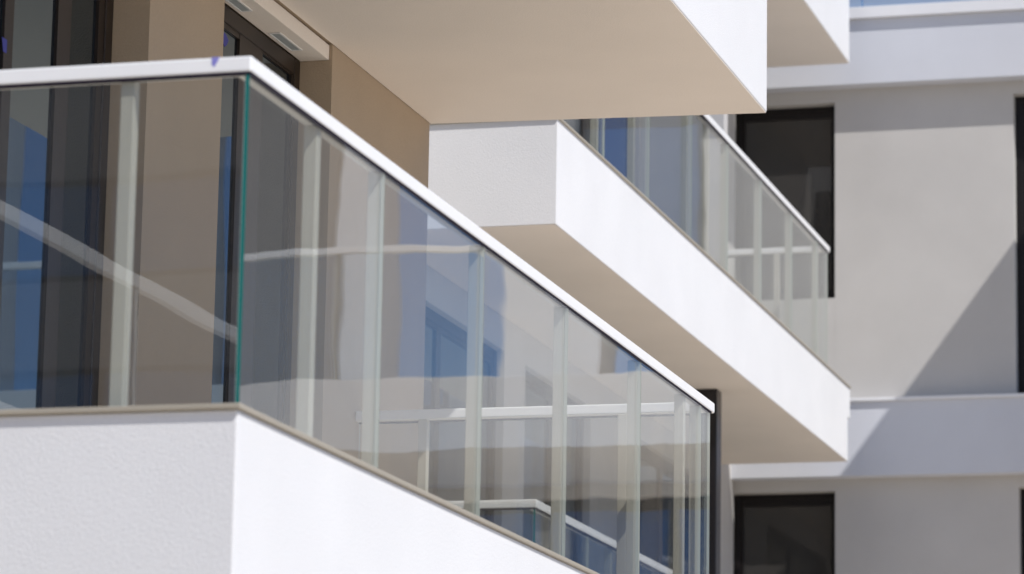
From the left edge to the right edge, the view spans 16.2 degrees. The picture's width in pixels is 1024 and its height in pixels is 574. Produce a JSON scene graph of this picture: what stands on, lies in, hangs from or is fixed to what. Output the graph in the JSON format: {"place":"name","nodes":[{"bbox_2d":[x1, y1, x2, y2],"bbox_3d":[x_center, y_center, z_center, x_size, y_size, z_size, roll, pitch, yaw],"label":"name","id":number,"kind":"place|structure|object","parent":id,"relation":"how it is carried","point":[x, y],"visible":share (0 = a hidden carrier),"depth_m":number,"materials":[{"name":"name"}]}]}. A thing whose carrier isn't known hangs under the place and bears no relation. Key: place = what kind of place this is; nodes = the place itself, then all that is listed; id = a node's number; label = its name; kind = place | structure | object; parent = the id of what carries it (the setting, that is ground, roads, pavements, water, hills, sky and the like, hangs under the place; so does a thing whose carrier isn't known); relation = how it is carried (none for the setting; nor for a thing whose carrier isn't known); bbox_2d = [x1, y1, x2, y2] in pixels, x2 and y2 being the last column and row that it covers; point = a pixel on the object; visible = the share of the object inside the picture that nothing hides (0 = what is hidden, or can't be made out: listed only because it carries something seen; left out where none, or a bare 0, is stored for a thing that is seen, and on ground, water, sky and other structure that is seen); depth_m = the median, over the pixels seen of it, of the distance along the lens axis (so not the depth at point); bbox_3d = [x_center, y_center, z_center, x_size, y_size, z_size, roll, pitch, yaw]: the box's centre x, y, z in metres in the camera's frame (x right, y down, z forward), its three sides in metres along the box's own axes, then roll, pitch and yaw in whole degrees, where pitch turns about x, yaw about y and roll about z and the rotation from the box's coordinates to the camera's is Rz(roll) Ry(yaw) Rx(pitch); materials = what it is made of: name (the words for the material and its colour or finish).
{"place":"outdoors","nodes":[
{"label":"outdoors","id":0,"kind":"place"},
{"bbox_2d":[0,0,429,486],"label":"apartment building","id":1,"kind":"structure","parent":0,"point":[59,151],"depth_m":14.46,"materials":[{"name":"beige paint"}]},
{"bbox_2d":[2,37,6,52],"bbox_3d":[-1.842,-0.877,13.011,0.002,0.050,0.045,-2,-12,15],"label":"tape scrap","id":2,"kind":"object","parent":1,"relation":"attached to","point":[4,42],"visible":1,"depth_m":13.01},
{"bbox_2d":[0,0,113,409],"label":"window","id":3,"kind":"structure","parent":1,"relation":"in","point":[54,140],"depth_m":13.41,"materials":[{"name":"black glass"}]},
{"bbox_2d":[223,33,228,46],"bbox_3d":[-1.225,-1.056,15.314,0.002,0.063,0.085,-2,-12,15],"label":"tape scrap","id":4,"kind":"object","parent":1,"relation":"attached to","point":[225,40],"visible":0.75,"depth_m":15.32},
{"bbox_2d":[211,5,299,425],"bbox_3d":[-1.200,0.143,15.310,0.070,2.635,1.399,-2,-12,15],"label":"window","id":5,"kind":"structure","parent":1,"relation":"in","point":[272,149],"depth_m":15.60,"materials":[{"name":"black glass"}]},
{"bbox_2d":[0,56,713,573],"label":"balcony","id":6,"kind":"structure","parent":1,"relation":"attached to","point":[118,486],"depth_m":10.41,"materials":[{"name":"clear glass"}]},
{"bbox_2d":[212,57,219,66],"bbox_3d":[-0.841,-0.638,10.180,0.024,0.030,0.001,-2,-12,15],"label":"tape scrap","id":7,"kind":"object","parent":6,"relation":"attached to","point":[215,60],"visible":1,"depth_m":10.18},
{"bbox_2d":[279,0,766,123],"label":"balcony","id":8,"kind":"structure","parent":1,"relation":"attached to","point":[447,61],"depth_m":16.40,"materials":[{"name":"beige paint"}]},
{"bbox_2d":[423,114,735,573],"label":"apartment building","id":9,"kind":"structure","parent":0,"point":[516,455],"depth_m":23.61,"materials":[{"name":"white paint"}]},
{"bbox_2d":[423,306,496,522],"bbox_3d":[-0.484,1.362,21.203,0.070,2.438,2.498,-2,-12,15],"label":"window","id":10,"kind":"structure","parent":9,"relation":"in","point":[445,359],"depth_m":21.65,"materials":[{"name":"grey glass"}]},
{"bbox_2d":[523,370,583,564],"bbox_3d":[0.213,1.861,23.657,0.070,2.438,1.698,-2,-12,15],"label":"window","id":11,"kind":"structure","parent":9,"relation":"in","point":[537,433],"depth_m":23.70,"materials":[{"name":"grey glass"}]},
{"bbox_2d":[448,499,672,573],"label":"balcony","id":12,"kind":"structure","parent":9,"relation":"attached to","point":[609,544],"depth_m":20.16,"materials":[{"name":"beige paint"}]},
{"bbox_2d":[563,117,626,177],"bbox_3d":[0.514,-1.155,25.159,0.070,2.428,2.538,-2,-12,15],"label":"window","id":13,"kind":"structure","parent":9,"relation":"in","point":[615,146],"depth_m":25.83,"materials":[{"name":"blue glass"}]},
{"bbox_2d":[427,115,850,463],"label":"balcony","id":14,"kind":"structure","parent":9,"relation":"attached to","point":[567,208],"depth_m":22.74,"materials":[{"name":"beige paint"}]},
{"bbox_2d":[640,114,727,264],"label":"partition wall","id":15,"kind":"structure","parent":14,"relation":"on","point":[664,159],"depth_m":26.26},
{"bbox_2d":[639,444,688,573],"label":"window","id":16,"kind":"structure","parent":9,"relation":"in","point":[656,473],"depth_m":26.77,"materials":[{"name":"grey glass"}]},
{"bbox_2d":[767,0,848,67],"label":"balcony","id":17,"kind":"structure","parent":9,"relation":"attached to","point":[806,32],"depth_m":28.44,"materials":[{"name":"beige paint"}]},
{"bbox_2d":[695,389,720,573],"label":"column","id":18,"kind":"structure","parent":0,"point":[713,396],"depth_m":24.99,"materials":[{"name":"metal"}]},
{"bbox_2d":[731,0,1023,573],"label":"apartment building","id":19,"kind":"structure","parent":0,"point":[887,160],"depth_m":29.11,"materials":[{"name":"white paint"}]},
{"bbox_2d":[733,493,834,573],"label":"window","id":20,"kind":"structure","parent":19,"relation":"in","point":[776,533],"depth_m":29.10,"materials":[{"name":"black glass"}]},
{"bbox_2d":[735,106,834,299],"bbox_3d":[2.268,-0.672,29.647,0.864,1.637,0.070,-2,-12,15],"label":"window","id":21,"kind":"structure","parent":19,"relation":"in","point":[793,148],"depth_m":29.65,"materials":[{"name":"black glass"}]},
{"bbox_2d":[1015,97,1023,392],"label":"window","id":22,"kind":"structure","parent":19,"relation":"in","point":[1019,101],"depth_m":29.05,"materials":[{"name":"black glass"}]},
{"bbox_2d":[1021,489,1023,573],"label":"window","id":23,"kind":"structure","parent":19,"relation":"in","point":[1022,490],"depth_m":28.57,"materials":[{"name":"black glass"}]}
]}

